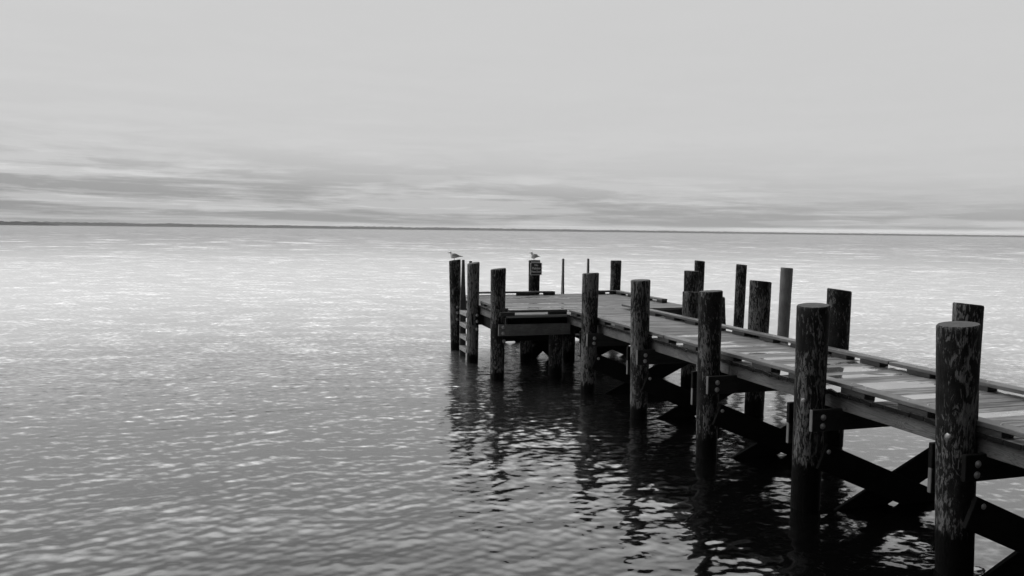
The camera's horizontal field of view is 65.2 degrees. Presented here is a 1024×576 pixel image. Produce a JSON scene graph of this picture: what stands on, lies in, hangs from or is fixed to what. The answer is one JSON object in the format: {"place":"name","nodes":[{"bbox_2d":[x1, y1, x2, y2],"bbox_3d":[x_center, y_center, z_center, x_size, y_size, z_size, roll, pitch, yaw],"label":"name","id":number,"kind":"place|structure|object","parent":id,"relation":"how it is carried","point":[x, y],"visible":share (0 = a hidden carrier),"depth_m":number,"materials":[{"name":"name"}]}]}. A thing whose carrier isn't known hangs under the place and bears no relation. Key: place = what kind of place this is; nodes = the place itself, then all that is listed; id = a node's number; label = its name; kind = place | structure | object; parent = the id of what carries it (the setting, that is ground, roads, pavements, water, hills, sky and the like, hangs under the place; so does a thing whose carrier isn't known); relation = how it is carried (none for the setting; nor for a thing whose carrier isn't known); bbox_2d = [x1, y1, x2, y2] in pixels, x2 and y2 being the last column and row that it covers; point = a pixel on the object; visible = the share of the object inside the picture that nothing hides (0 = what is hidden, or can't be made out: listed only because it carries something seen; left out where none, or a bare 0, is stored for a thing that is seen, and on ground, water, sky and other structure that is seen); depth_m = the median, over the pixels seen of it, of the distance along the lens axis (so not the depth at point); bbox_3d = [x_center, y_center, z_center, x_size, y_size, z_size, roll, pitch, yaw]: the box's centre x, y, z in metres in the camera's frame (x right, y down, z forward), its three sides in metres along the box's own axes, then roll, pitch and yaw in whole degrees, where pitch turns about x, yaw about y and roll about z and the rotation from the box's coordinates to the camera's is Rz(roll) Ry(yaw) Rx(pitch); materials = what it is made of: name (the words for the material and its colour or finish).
{"place":"outdoors","nodes":[
{"label":"outdoors","id":0,"kind":"place"},
{"bbox_2d":[0,221,58,225],"bbox_3d":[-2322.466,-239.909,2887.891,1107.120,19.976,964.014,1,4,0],"label":"shore","id":1,"kind":"structure","parent":0,"point":[23,223],"depth_m":3089.69,"materials":[{"name":"grey"}]},
{"bbox_2d":[0,225,1023,575],"bbox_3d":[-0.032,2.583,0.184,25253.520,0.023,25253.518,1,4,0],"label":"water","id":2,"kind":"structure","parent":0,"point":[198,401],"depth_m":11.01,"materials":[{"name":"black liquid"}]},
{"bbox_2d":[694,260,704,290],"bbox_3d":[4.441,0.933,19.134,0.257,3.192,0.243,-1,4,-17],"label":"mooring pile","id":3,"kind":"object","parent":2,"relation":"in","point":[699,266],"visible":0.18,"depth_m":18.94,"materials":[{"name":"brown wood"}]},
{"bbox_2d":[449,259,1023,575],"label":"pier","id":4,"kind":"structure","parent":2,"relation":"in","point":[961,413],"depth_m":8.62,"materials":[{"name":"wood"}]},
{"bbox_2d":[448,251,462,259],"bbox_3d":[-1.214,-0.693,17.188,0.336,0.191,0.121,0,4,-6],"label":"seagull","id":5,"kind":"object","parent":4,"relation":"on","point":[454,255],"visible":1,"depth_m":17.14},
{"bbox_2d":[530,252,539,258],"bbox_3d":[0.528,-0.737,18.406,0.336,0.198,0.121,-3,6,-42],"label":"seagull","id":6,"kind":"object","parent":4,"relation":"on","point":[533,255],"visible":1,"depth_m":18.32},
{"bbox_2d":[530,263,541,274],"bbox_3d":[0.550,-0.447,18.250,0.262,0.300,0.041,0,4,-10],"label":"sign","id":7,"kind":"object","parent":4,"relation":"attached to","point":[536,268],"visible":1,"depth_m":18.23,"materials":[{"name":"black paint"}]},
{"bbox_2d":[733,264,746,327],"bbox_3d":[4.852,1.081,17.152,0.271,3.190,0.229,-1,4,-17],"label":"mooring pile","id":8,"kind":"object","parent":2,"relation":"in","point":[740,290],"visible":0.45,"depth_m":17.00,"materials":[{"name":"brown wood"}]},
{"bbox_2d":[777,267,792,344],"bbox_3d":[5.350,1.183,15.814,0.292,3.191,0.230,-1,4,-17],"label":"mooring pile","id":9,"kind":"object","parent":2,"relation":"in","point":[785,289],"visible":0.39,"depth_m":15.67,"materials":[{"name":"grey wood"}]},
{"bbox_2d":[0,0,1023,235],"label":"sky","id":10,"kind":"structure","parent":0,"point":[796,116],"materials":[{"name":"grey"}]},
{"bbox_2d":[34,221,1023,236],"bbox_3d":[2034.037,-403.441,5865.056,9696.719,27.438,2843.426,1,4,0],"label":"shore","id":11,"kind":"structure","parent":0,"point":[263,226],"depth_m":6353.96,"materials":[{"name":"grey"}]}
]}

